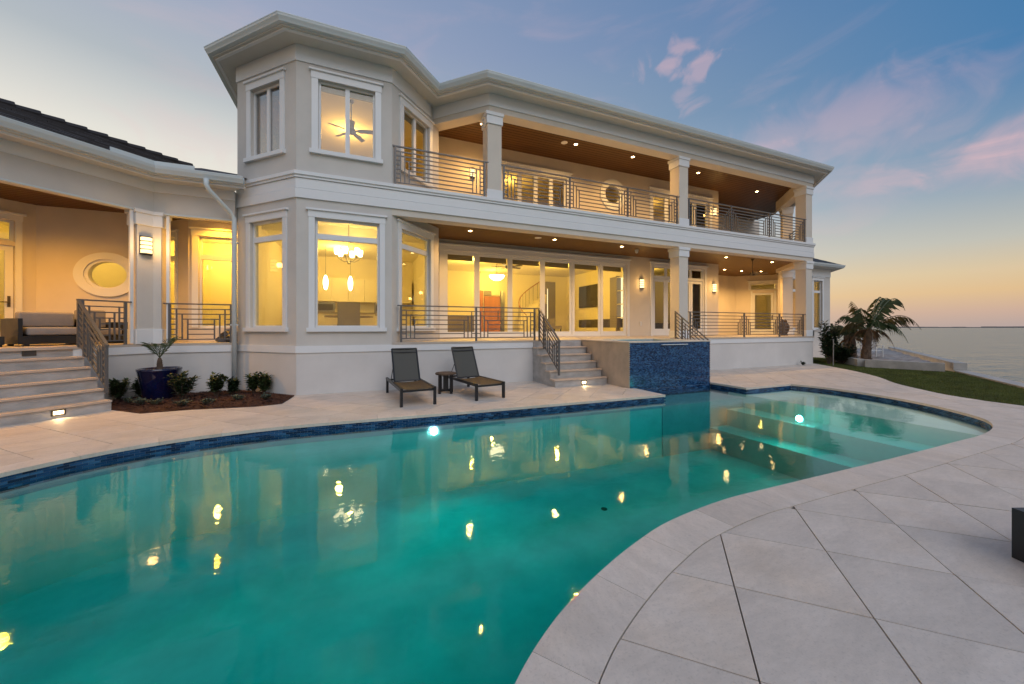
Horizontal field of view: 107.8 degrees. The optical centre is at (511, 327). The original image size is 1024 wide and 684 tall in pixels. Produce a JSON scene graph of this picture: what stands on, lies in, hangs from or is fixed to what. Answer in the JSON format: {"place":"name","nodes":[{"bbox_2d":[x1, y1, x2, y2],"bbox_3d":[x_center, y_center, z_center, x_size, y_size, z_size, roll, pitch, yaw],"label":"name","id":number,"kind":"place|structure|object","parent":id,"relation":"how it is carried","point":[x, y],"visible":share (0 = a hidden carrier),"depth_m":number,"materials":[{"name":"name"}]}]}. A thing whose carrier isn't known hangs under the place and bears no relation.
{"place":"outdoors","nodes":[
{"label":"outdoors","id":0,"kind":"place"},
{"bbox_2d":[0,336,4,346],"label":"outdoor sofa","id":1,"kind":"object","parent":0,"point":[2,340],"visible":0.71,"depth_m":7.08,"materials":[{"name":"black wicker"}]},
{"bbox_2d":[215,330,229,341],"bbox_3d":[-7.217,0.220,9.582,0.660,0.324,0.509,0,0,-23],"label":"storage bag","id":2,"kind":"object","parent":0,"point":[227,332],"visible":0.27,"depth_m":9.41,"materials":[{"name":"grey"}]},
{"bbox_2d":[318,312,376,325],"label":"kitchen island","id":3,"kind":"structure","parent":0,"point":[323,320],"depth_m":13.24,"materials":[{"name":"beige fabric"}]},
{"bbox_2d":[337,302,359,325],"bbox_3d":[-4.877,-0.180,11.124,0.600,1.120,0.610,0,0,-27],"label":"dining chair","id":4,"kind":"object","parent":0,"point":[348,313],"visible":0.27,"depth_m":10.85,"materials":[{"name":"beige fabric"}]},
{"bbox_2d":[324,315,372,317],"bbox_3d":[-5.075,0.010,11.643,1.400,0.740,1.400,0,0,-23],"label":"countertop","id":5,"kind":"structure","parent":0,"point":[333,316],"depth_m":11.30,"materials":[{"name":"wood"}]},
{"bbox_2d":[0,364,1023,683],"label":"pool deck","id":6,"kind":"structure","parent":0,"point":[908,568],"depth_m":2.50,"materials":[{"name":"stone"}]},
{"bbox_2d":[0,349,111,426],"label":"stone steps","id":7,"kind":"structure","parent":6,"relation":"on","point":[41,385],"depth_m":6.64,"materials":[{"name":"beige stone"}]},
{"bbox_2d":[22,350,35,355],"bbox_3d":[-8.927,0.475,6.899,0.015,0.100,0.170,0,0,22],"label":"step light","id":8,"kind":"object","parent":7,"relation":"attached to","point":[29,353],"visible":1,"depth_m":6.90,"materials":[{"name":"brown metal"}]},
{"bbox_2d":[51,409,65,416],"bbox_3d":[-7.740,1.450,6.368,0.015,0.100,0.170,0,0,22],"label":"step light","id":9,"kind":"object","parent":7,"relation":"attached to","point":[58,412],"visible":1,"depth_m":6.36,"materials":[{"name":"white glass"}]},
{"bbox_2d":[76,299,108,392],"bbox_3d":[-8.159,0.330,7.254,1.148,1.809,0.052,0,0,22],"label":"railing","id":10,"kind":"object","parent":7,"relation":"on","point":[101,364],"visible":1,"depth_m":7.24,"materials":[{"name":"metal"}]},
{"bbox_2d":[386,348,435,407],"bbox_3d":[-2.281,1.013,8.250,0.712,1.073,1.950,0,0,-27],"label":"sun lounger","id":11,"kind":"object","parent":6,"relation":"on","point":[405,364],"visible":1,"depth_m":8.49,"materials":[{"name":"black fabric"}]},
{"bbox_2d":[435,371,455,393],"bbox_3d":[-1.572,1.308,8.858,0.490,0.485,0.490,0,0,-23],"label":"side table","id":12,"kind":"object","parent":6,"relation":"on","point":[444,374],"visible":1,"depth_m":8.75,"materials":[{"name":"brown wood"}]},
{"bbox_2d":[442,346,504,400],"bbox_3d":[-0.965,1.013,8.876,0.712,1.073,1.950,0,0,-32],"label":"sun lounger","id":13,"kind":"object","parent":6,"relation":"on","point":[465,364],"visible":0.92,"depth_m":9.07,"materials":[{"name":"black fabric"}]},
{"bbox_2d":[0,384,991,683],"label":"swimming pool","id":14,"kind":"structure","parent":6,"relation":"in","point":[476,548],"depth_m":5.04,"materials":[{"name":"liquid"}]},
{"bbox_2d":[429,426,438,435],"bbox_3d":[-1.395,1.850,6.667,0.170,0.170,0.020,0,0,-23],"label":"pool lamp","id":15,"kind":"object","parent":14,"relation":"attached to","point":[433,430],"visible":1,"depth_m":6.66,"materials":[{"name":"white glass"}]},
{"bbox_2d":[795,415,803,422],"bbox_3d":[6.027,1.910,7.823,0.020,0.170,0.170,0,0,-28],"label":"pool lamp","id":16,"kind":"object","parent":14,"relation":"attached to","point":[799,418],"visible":1,"depth_m":7.81,"materials":[{"name":"white glass"}]},
{"bbox_2d":[533,341,607,386],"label":"stone steps","id":17,"kind":"structure","parent":6,"relation":"on","point":[577,365],"depth_m":10.43,"materials":[{"name":"beige stone"}]},
{"bbox_2d":[538,308,560,375],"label":"railing","id":18,"kind":"object","parent":17,"relation":"on","point":[544,318],"visible":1,"depth_m":10.31,"materials":[{"name":"metal"}]},
{"bbox_2d":[581,338,710,394],"bbox_3d":[3.889,1.255,11.007,2.905,1.790,2.240,0,0,-23],"label":"spa","id":19,"kind":"object","parent":6,"relation":"on","point":[644,363],"visible":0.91,"depth_m":10.03,"materials":[{"name":"blue tile"}]},
{"bbox_2d":[1012,508,1023,562],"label":"black bench","id":20,"kind":"object","parent":6,"relation":"on","point":[1017,533],"visible":1,"depth_m":2.49,"materials":[{"name":"metal"}]},
{"bbox_2d":[0,0,1023,326],"label":"sky","id":21,"kind":"structure","parent":0,"point":[916,107],"materials":[{"name":"blue"}]},
{"bbox_2d":[857,348,929,361],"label":"sand","id":22,"kind":"structure","parent":0,"point":[889,354],"depth_m":17.63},
{"bbox_2d":[830,325,863,346],"bbox_3d":[19.022,0.641,21.140,1.577,1.725,2.037,0,0,-23],"label":"palm tree","id":23,"kind":"object","parent":22,"relation":"on","point":[842,327],"visible":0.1,"depth_m":21.03,"materials":[{"name":"green plant"}]},
{"bbox_2d":[828,328,876,357],"bbox_3d":[15.435,0.733,17.120,1.789,1.535,1.720,0,0,23],"label":"palm tree","id":24,"kind":"object","parent":22,"relation":"on","point":[851,333],"visible":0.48,"depth_m":16.93,"materials":[{"name":"green plant"}]},
{"bbox_2d":[860,338,882,356],"bbox_3d":[16.657,0.890,17.278,0.660,1.000,0.580,0,0,17],"label":"garden chair","id":25,"kind":"object","parent":22,"relation":"on","point":[875,348],"visible":0.36,"depth_m":17.44,"materials":[{"name":"white paint"}]},
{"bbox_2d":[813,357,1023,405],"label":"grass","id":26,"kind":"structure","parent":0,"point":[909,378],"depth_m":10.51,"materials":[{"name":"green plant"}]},
{"bbox_2d":[815,328,1023,382],"bbox_3d":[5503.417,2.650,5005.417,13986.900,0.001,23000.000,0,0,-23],"label":"sea","id":27,"kind":"structure","parent":0,"point":[997,352],"depth_m":55.24,"materials":[{"name":"grey liquid"}]},
{"bbox_2d":[834,347,966,371],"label":"terrace wall","id":28,"kind":"structure","parent":27,"relation":"in","point":[935,363],"depth_m":14.18,"materials":[{"name":"concrete"}]},
{"bbox_2d":[953,370,1023,388],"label":"seawall","id":29,"kind":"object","parent":27,"relation":"in","point":[1003,381],"visible":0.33,"depth_m":11.11,"materials":[{"name":"concrete"}]},
{"bbox_2d":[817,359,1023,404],"bbox_3d":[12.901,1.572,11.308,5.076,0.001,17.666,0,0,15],"label":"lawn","id":30,"kind":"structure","parent":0,"point":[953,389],"depth_m":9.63,"materials":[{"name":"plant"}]},
{"bbox_2d":[817,320,840,363],"bbox_3d":[13.509,0.611,15.939,0.872,1.922,0.899,0,0,33],"label":"tall shrub","id":31,"kind":"object","parent":30,"relation":"on","point":[826,340],"visible":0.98,"depth_m":15.81,"materials":[{"name":"green plant"}]},
{"bbox_2d":[832,342,857,363],"bbox_3d":[14.153,1.097,16.062,1.174,0.954,1.033,0,0,15],"label":"hedge bush","id":32,"kind":"object","parent":30,"relation":"on","point":[843,354],"visible":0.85,"depth_m":15.88,"materials":[{"name":"green plant"}]},
{"bbox_2d":[838,297,920,359],"bbox_3d":[15.003,0.147,15.361,2.587,2.928,2.198,0,0,-23],"label":"palm tree","id":33,"kind":"object","parent":30,"relation":"on","point":[857,320],"visible":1,"depth_m":15.24,"materials":[{"name":"green plant"}]},
{"bbox_2d":[865,326,1023,327],"bbox_3d":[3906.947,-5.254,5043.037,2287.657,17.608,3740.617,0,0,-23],"label":"shore","id":34,"kind":"structure","parent":0,"point":[970,327],"depth_m":4044.09,"materials":[{"name":"grey"}]},
{"label":"ground","id":35,"kind":"structure","parent":0,"visible":0},
{"bbox_2d":[111,390,293,413],"bbox_3d":[-6.539,1.569,7.888,3.656,0.062,2.348,0,0,22],"label":"mulch bed","id":36,"kind":"object","parent":35,"relation":"on","point":[123,408],"visible":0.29,"depth_m":7.46,"materials":[{"name":"brown wood"}]},
{"bbox_2d":[109,377,131,400],"bbox_3d":[-8.269,1.291,7.846,0.424,0.505,0.455,0,0,-44],"label":"shrub","id":37,"kind":"object","parent":36,"relation":"on","point":[117,388],"visible":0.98,"depth_m":7.81,"materials":[{"name":"green plant"}]},
{"bbox_2d":[122,396,141,402],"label":"ground plant","id":38,"kind":"object","parent":36,"relation":"on","point":[127,400],"visible":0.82,"depth_m":7.56,"materials":[{"name":"green plant"}]},
{"bbox_2d":[129,378,141,396],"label":"shrub","id":39,"kind":"object","parent":36,"relation":"on","point":[135,386],"visible":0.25,"depth_m":8.09,"materials":[{"name":"green plant"}]},
{"bbox_2d":[130,397,146,404],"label":"ground plant","id":40,"kind":"object","parent":36,"relation":"on","point":[140,401],"visible":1,"depth_m":7.41,"materials":[{"name":"green plant"}]},
{"bbox_2d":[146,397,163,404],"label":"ground plant","id":41,"kind":"object","parent":36,"relation":"on","point":[157,401],"visible":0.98,"depth_m":7.39,"materials":[{"name":"green plant"}]},
{"bbox_2d":[135,366,182,399],"bbox_3d":[-7.670,1.210,8.123,0.750,0.660,0.750,0,0,-23],"label":"plant pot","id":42,"kind":"object","parent":36,"relation":"on","point":[153,382],"visible":0.86,"depth_m":7.88,"materials":[{"name":"ceramic"}]},
{"bbox_2d":[140,336,182,368],"bbox_3d":[-7.653,0.577,8.152,0.642,0.776,0.694,0,0,5],"label":"potted palm","id":43,"kind":"object","parent":42,"relation":"on","point":[154,346],"visible":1,"depth_m":8.09,"materials":[{"name":"green plant"}]},
{"bbox_2d":[172,398,192,405],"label":"ground plant","id":44,"kind":"object","parent":36,"relation":"on","point":[181,402],"visible":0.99,"depth_m":7.29,"materials":[{"name":"green plant"}]},
{"bbox_2d":[166,370,199,399],"bbox_3d":[-7.028,1.215,7.919,0.602,0.658,0.651,0,0,22],"label":"shrub","id":45,"kind":"object","parent":36,"relation":"on","point":[181,381],"visible":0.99,"depth_m":7.90,"materials":[{"name":"green plant"}]},
{"bbox_2d":[201,398,215,403],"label":"ground plant","id":46,"kind":"object","parent":36,"relation":"on","point":[206,401],"visible":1,"depth_m":7.45,"materials":[{"name":"green plant"}]},
{"bbox_2d":[205,371,229,395],"bbox_3d":[-6.625,1.272,8.405,0.456,0.544,0.567,0,0,-43],"label":"shrub","id":47,"kind":"object","parent":36,"relation":"on","point":[215,384],"visible":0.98,"depth_m":8.34,"materials":[{"name":"green plant"}]},
{"bbox_2d":[224,376,241,393],"bbox_3d":[-6.421,1.325,8.605,0.393,0.437,0.330,0,0,42],"label":"shrub","id":48,"kind":"object","parent":36,"relation":"on","point":[233,383],"visible":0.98,"depth_m":8.57,"materials":[{"name":"green plant"}]},
{"bbox_2d":[231,394,245,399],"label":"ground plant","id":49,"kind":"object","parent":36,"relation":"on","point":[237,397],"visible":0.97,"depth_m":7.83,"materials":[{"name":"green plant"}]},
{"bbox_2d":[243,371,260,392],"bbox_3d":[-6.062,1.284,8.744,0.364,0.519,0.407,0,0,25],"label":"shrub","id":50,"kind":"object","parent":36,"relation":"on","point":[252,381],"visible":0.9,"depth_m":8.69,"materials":[{"name":"green plant"}]},
{"bbox_2d":[255,371,274,392],"bbox_3d":[-5.766,1.278,8.677,0.419,0.530,0.389,0,0,-13],"label":"shrub","id":51,"kind":"object","parent":36,"relation":"on","point":[265,383],"visible":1,"depth_m":8.64,"materials":[{"name":"green plant"}]},
{"bbox_2d":[260,392,271,399],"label":"ground plant","id":52,"kind":"object","parent":36,"relation":"on","point":[265,396],"visible":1,"depth_m":7.94,"materials":[{"name":"green plant"}]},
{"bbox_2d":[0,10,845,399],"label":"house","id":53,"kind":"structure","parent":35,"relation":"on","point":[82,208],"depth_m":10.07,"materials":[{"name":"paint"}]},
{"bbox_2d":[0,242,21,318],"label":"glass door","id":54,"kind":"structure","parent":53,"relation":"in","point":[8,250],"depth_m":8.54,"materials":[{"name":"white paint"}]},
{"bbox_2d":[0,210,26,241],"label":"transom window","id":55,"kind":"structure","parent":53,"relation":"in","point":[17,217],"depth_m":8.55,"materials":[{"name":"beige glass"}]},
{"bbox_2d":[0,311,95,345],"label":"outdoor sofa","id":56,"kind":"object","parent":53,"relation":"on","point":[22,328],"visible":0.84,"depth_m":7.65,"materials":[{"name":"beige fabric"}]},
{"bbox_2d":[65,310,127,343],"bbox_3d":[-9.684,-0.020,8.722,0.700,0.780,0.700,0,0,7],"label":"outdoor armchair","id":57,"kind":"object","parent":53,"relation":"on","point":[104,326],"visible":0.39,"depth_m":8.84,"materials":[{"name":"black metal"}]},
{"bbox_2d":[73,252,128,296],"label":"oval window","id":58,"kind":"structure","parent":53,"relation":"in","point":[83,269],"depth_m":9.24,"materials":[{"name":"white paint"}]},
{"bbox_2d":[80,299,131,344],"bbox_3d":[-8.550,-0.102,7.842,0.052,0.945,0.827,0,0,22],"label":"railing","id":59,"kind":"object","parent":53,"relation":"on","point":[124,323],"visible":0.73,"depth_m":7.96,"materials":[{"name":"metal"}]},
{"bbox_2d":[139,235,152,255],"bbox_3d":[-8.224,-1.850,8.413,0.124,0.420,0.224,0,0,22],"label":"wall sconce","id":60,"kind":"object","parent":53,"relation":"attached to","point":[145,245],"depth_m":8.35,"materials":[{"name":"white glass"}]},
{"bbox_2d":[171,229,178,338],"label":"window","id":61,"kind":"structure","parent":53,"relation":"in","point":[174,232],"depth_m":10.04,"materials":[{"name":"white wood"}]},
{"bbox_2d":[163,303,231,342],"bbox_3d":[-7.465,-0.102,8.956,1.400,0.945,0.052,0,0,-23],"label":"railing","id":62,"kind":"object","parent":53,"relation":"on","point":[188,324],"visible":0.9,"depth_m":8.92,"materials":[{"name":"metal"}]},
{"bbox_2d":[189,226,231,327],"bbox_3d":[-7.893,-1.333,10.178,1.410,2.665,0.216,0,0,-23],"label":"window","id":63,"kind":"structure","parent":53,"relation":"in","point":[196,232],"depth_m":9.97,"materials":[{"name":"white wood"}]},
{"bbox_2d":[203,178,238,377],"bbox_3d":[-6.825,-0.915,8.799,0.191,4.930,0.806,0,0,10],"label":"downspout","id":64,"kind":"object","parent":53,"relation":"attached to","point":[234,243],"visible":0.91,"depth_m":9.03,"materials":[{"name":"metal"}]},
{"bbox_2d":[243,67,285,162],"bbox_3d":[-5.892,-5.040,8.997,1.430,1.970,0.266,0,0,22],"label":"window","id":65,"kind":"structure","parent":53,"relation":"in","point":[269,103],"depth_m":9.01,"materials":[{"name":"white glass"}]},
{"bbox_2d":[242,207,288,331],"bbox_3d":[-5.875,-1.340,8.973,1.530,2.870,0.216,0,0,22],"label":"window","id":66,"kind":"structure","parent":53,"relation":"in","point":[277,213],"depth_m":9.01,"materials":[{"name":"white wood"}]},
{"bbox_2d":[322,246,328,289],"bbox_3d":[-6.718,-2.154,13.450,0.169,1.592,0.169,0,0,29],"label":"pendant lamp","id":67,"kind":"object","parent":53,"relation":"hanging from","point":[325,280],"visible":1,"depth_m":13.42,"materials":[{"name":"white glass"}]},
{"bbox_2d":[306,207,386,331],"bbox_3d":[-3.953,-1.340,9.005,1.780,2.870,0.216,0,0,-23],"label":"window","id":68,"kind":"structure","parent":53,"relation":"in","point":[313,236],"depth_m":8.89,"materials":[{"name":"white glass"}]},
{"bbox_2d":[309,66,383,163],"bbox_3d":[-3.976,-5.040,9.022,1.630,1.970,0.265,0,0,-23],"label":"window","id":69,"kind":"structure","parent":53,"relation":"in","point":[316,73],"depth_m":9.00,"materials":[{"name":"white glass"}]},
{"bbox_2d":[334,224,362,263],"bbox_3d":[-4.931,-2.540,11.271,0.789,1.260,0.782,0,0,-23],"label":"chandelier","id":70,"kind":"object","parent":53,"relation":"hanging from","point":[352,254],"visible":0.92,"depth_m":11.25,"materials":[{"name":"white glass"}]},
{"bbox_2d":[328,100,372,142],"bbox_3d":[-4.452,-5.840,10.351,1.176,0.920,1.140,0,0,-23],"label":"ceiling fan","id":71,"kind":"object","parent":53,"relation":"hanging from","point":[353,131],"visible":0.77,"depth_m":10.38,"materials":[{"name":"white metal"}]},
{"bbox_2d":[347,248,353,290],"bbox_3d":[-5.961,-2.154,13.766,0.169,1.592,0.169,0,0,29],"label":"pendant lamp","id":72,"kind":"object","parent":53,"relation":"hanging from","point":[350,282],"visible":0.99,"depth_m":13.72,"materials":[{"name":"white glass"}]},
{"bbox_2d":[318,277,411,325],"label":"kitchen cabinets","id":73,"kind":"object","parent":53,"relation":"attached to","point":[362,291],"visible":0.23,"depth_m":15.56,"materials":[{"name":"beige wood"}]},
{"bbox_2d":[318,304,332,309],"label":"oven window","id":74,"kind":"structure","parent":73,"relation":"in","point":[320,306],"depth_m":14.89,"materials":[{"name":"grey"}]},
{"bbox_2d":[397,219,435,330],"bbox_3d":[-2.664,-1.340,10.307,0.216,2.870,1.660,0,0,22],"label":"window","id":75,"kind":"structure","parent":53,"relation":"in","point":[402,224],"depth_m":10.46,"materials":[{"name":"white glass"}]},
{"bbox_2d":[399,93,434,188],"bbox_3d":[-2.681,-5.040,10.330,0.265,1.970,1.530,0,0,22],"label":"window","id":76,"kind":"structure","parent":53,"relation":"in","point":[404,102],"depth_m":10.32,"materials":[{"name":"white glass"}]},
{"bbox_2d":[392,144,488,196],"bbox_3d":[-1.842,-4.098,9.894,2.580,1.015,0.052,0,0,-23],"label":"railing","id":77,"kind":"object","parent":53,"relation":"attached to","point":[476,169],"visible":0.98,"depth_m":9.86,"materials":[{"name":"metal"}]},
{"bbox_2d":[448,316,473,331],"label":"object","id":78,"kind":"object","parent":53,"relation":"on","point":[456,322],"visible":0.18,"depth_m":14.74,"materials":[{"name":"beige fabric"}]},
{"bbox_2d":[397,305,537,341],"bbox_3d":[-1.076,-0.102,10.213,3.960,0.945,0.052,0,0,-23],"label":"railing","id":79,"kind":"object","parent":53,"relation":"on","point":[523,324],"visible":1,"depth_m":10.17,"materials":[{"name":"metal"}]},
{"bbox_2d":[470,167,474,178],"bbox_3d":[-1.367,-5.400,13.013,0.184,0.360,0.124,0,0,-23],"label":"wall sconce","id":80,"kind":"object","parent":53,"relation":"attached to","point":[472,170],"depth_m":12.98,"materials":[{"name":"white glass"}]},
{"bbox_2d":[480,290,503,331],"bbox_3d":[-1.101,-0.795,20.036,1.500,2.350,0.110,0,0,-23],"label":"front door","id":81,"kind":"structure","parent":53,"relation":"in","point":[490,300],"depth_m":20.04,"materials":[{"name":"wood"}]},
{"bbox_2d":[480,290,482,331],"bbox_3d":[-1.674,-0.795,19.825,0.280,2.350,0.060,0,0,-23],"label":"door leaf","id":82,"kind":"structure","parent":81,"relation":"in","point":[481,292],"depth_m":19.82,"materials":[{"name":"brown wood"}]},
{"bbox_2d":[484,296,499,331],"bbox_3d":[-1.067,-0.645,20.072,0.910,2.050,0.070,0,0,-23],"label":"door leaf","id":83,"kind":"structure","parent":81,"relation":"in","point":[489,301],"depth_m":20.04,"materials":[{"name":"brown wood"}]},
{"bbox_2d":[489,274,504,280],"bbox_3d":[-0.701,-2.560,17.261,0.750,0.780,0.750,0,0,-23],"label":"flush chandelier","id":84,"kind":"object","parent":53,"relation":"hanging from","point":[496,277],"visible":1,"depth_m":17.03,"materials":[{"name":"white glass"}]},
{"bbox_2d":[491,264,521,268],"bbox_3d":[-0.194,-2.715,15.790,1.368,0.470,1.308,0,0,-23],"label":"ceiling fan","id":85,"kind":"object","parent":53,"relation":"hanging from","point":[514,266],"visible":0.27,"depth_m":15.71,"materials":[{"name":"brown wood"}]},
{"bbox_2d":[518,281,546,331],"bbox_3d":[1.036,-1.159,20.151,1.194,3.078,2.584,0,0,29],"label":"curved stair","id":86,"kind":"object","parent":53,"relation":"on","point":[535,304],"visible":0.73,"depth_m":20.18,"materials":[{"name":"beige wood"}]},
{"bbox_2d":[439,242,631,337],"bbox_3d":[1.208,-1.250,14.244,8.120,3.240,0.320,0,0,-23],"label":"sliding door","id":87,"kind":"structure","parent":53,"relation":"in","point":[446,252],"depth_m":14.03,"materials":[{"name":"white paint"}]},
{"bbox_2d":[502,160,572,207],"bbox_3d":[0.907,-4.812,14.068,3.070,2.425,0.218,0,0,-23],"label":"window","id":88,"kind":"structure","parent":53,"relation":"in","point":[509,163],"depth_m":14.09,"materials":[{"name":"white glass"}]},
{"bbox_2d":[545,282,554,330],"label":"wall panel","id":89,"kind":"structure","parent":53,"relation":"attached to","point":[550,304],"depth_m":21.40,"materials":[{"name":"grey"}]},
{"bbox_2d":[545,319,561,330],"bbox_3d":[1.810,-0.020,17.410,0.750,0.800,0.740,0,0,-23],"label":"lounge chair","id":90,"kind":"object","parent":53,"relation":"on","point":[552,323],"visible":0.33,"depth_m":17.62,"materials":[{"name":"beige fabric"}]},
{"bbox_2d":[579,284,597,307],"bbox_3d":[4.101,-1.650,19.645,0.080,1.160,2.000,0,0,-23],"label":"television","id":91,"kind":"object","parent":53,"relation":"attached to","point":[588,295],"visible":0.82,"depth_m":19.69,"materials":[{"name":"grey"}]},
{"bbox_2d":[501,164,679,223],"bbox_3d":[2.781,-4.098,11.823,6.720,1.015,0.052,0,0,-23],"label":"railing","id":92,"kind":"object","parent":53,"relation":"attached to","point":[570,192],"visible":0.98,"depth_m":11.60,"materials":[{"name":"metal"}]},
{"bbox_2d":[577,319,622,330],"bbox_3d":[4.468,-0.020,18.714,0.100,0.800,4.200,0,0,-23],"label":"sofa","id":93,"kind":"object","parent":53,"relation":"on","point":[588,325],"visible":0.44,"depth_m":19.25,"materials":[{"name":"grey fabric"}]},
{"bbox_2d":[600,179,625,209],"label":"round window","id":94,"kind":"structure","parent":53,"relation":"in","point":[611,181],"depth_m":15.36,"materials":[{"name":"white paint"}]},
{"bbox_2d":[610,276,622,330],"bbox_3d":[4.936,-1.100,17.360,0.280,2.600,1.460,0,0,-23],"label":"lit shelf","id":95,"kind":"object","parent":53,"relation":"attached to","point":[616,299],"visible":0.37,"depth_m":17.33,"materials":[{"name":"beige"}]},
{"bbox_2d":[639,279,643,288],"bbox_3d":[5.555,-1.870,15.902,0.214,0.420,0.124,0,0,-23],"label":"wall sconce","id":96,"kind":"object","parent":53,"relation":"attached to","point":[641,283],"depth_m":15.86,"materials":[{"name":"white glass"}]},
{"bbox_2d":[655,323,669,328],"bbox_3d":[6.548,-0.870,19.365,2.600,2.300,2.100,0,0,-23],"label":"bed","id":97,"kind":"object","parent":53,"relation":"on","point":[658,325],"visible":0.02,"depth_m":18.57,"materials":[{"name":"grey fabric"}]},
{"bbox_2d":[649,186,713,228],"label":"window","id":98,"kind":"structure","parent":53,"relation":"in","point":[654,189],"depth_m":16.92,"materials":[{"name":"white glass"}]},
{"bbox_2d":[712,283,715,292],"bbox_3d":[9.551,-1.870,17.569,0.214,0.420,0.124,0,0,-23],"label":"wall sconce","id":99,"kind":"object","parent":53,"relation":"attached to","point":[713,287],"depth_m":17.54,"materials":[{"name":"white glass"}]},
{"bbox_2d":[688,311,805,337],"bbox_3d":[9.371,-0.102,14.573,6.700,0.945,0.052,0,0,-23],"label":"railing","id":100,"kind":"object","parent":53,"relation":"on","point":[778,319],"visible":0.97,"depth_m":14.57,"materials":[{"name":"metal"}]},
{"bbox_2d":[688,198,806,241],"bbox_3d":[9.362,-4.098,14.569,6.820,1.015,0.052,0,0,-23],"label":"railing","id":101,"kind":"object","parent":53,"relation":"attached to","point":[768,223],"visible":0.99,"depth_m":14.37,"materials":[{"name":"metal"}]},
{"bbox_2d":[741,259,767,275],"bbox_3d":[10.560,-2.638,16.427,1.083,0.740,1.035,0,0,-23],"label":"ceiling fan","id":102,"kind":"object","parent":53,"relation":"hanging from","point":[752,273],"visible":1,"depth_m":16.33,"materials":[{"name":"brown wood"}]},
{"bbox_2d":[747,280,777,289],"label":"transom window","id":103,"kind":"structure","parent":53,"relation":"in","point":[762,282],"depth_m":21.44,"materials":[{"name":"white glass"}]},
{"bbox_2d":[750,291,775,333],"bbox_3d":[14.443,-0.865,21.470,1.250,2.470,0.130,0,0,22],"label":"glass door","id":104,"kind":"structure","parent":53,"relation":"in","point":[752,295],"depth_m":21.51,"materials":[{"name":"white paint"}]},
{"bbox_2d":[780,320,786,335],"bbox_3d":[12.549,-0.020,17.318,0.340,0.780,0.340,0,0,-23],"label":"urn","id":105,"kind":"object","parent":53,"relation":"on","point":[782,328],"visible":0.41,"depth_m":17.23,"materials":[{"name":"brown ceramic"}]},
{"bbox_2d":[812,276,824,329],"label":"window","id":106,"kind":"structure","parent":53,"relation":"in","point":[818,279],"depth_m":20.38,"materials":[{"name":"white glass"}]},
{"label":"stone steps","id":107,"kind":"object","parent":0,"visible":0},
{"bbox_2d":[675,311,708,339],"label":"railing","id":108,"kind":"object","parent":107,"relation":"on","point":[681,326],"visible":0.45,"depth_m":12.61,"materials":[{"name":"metal"}]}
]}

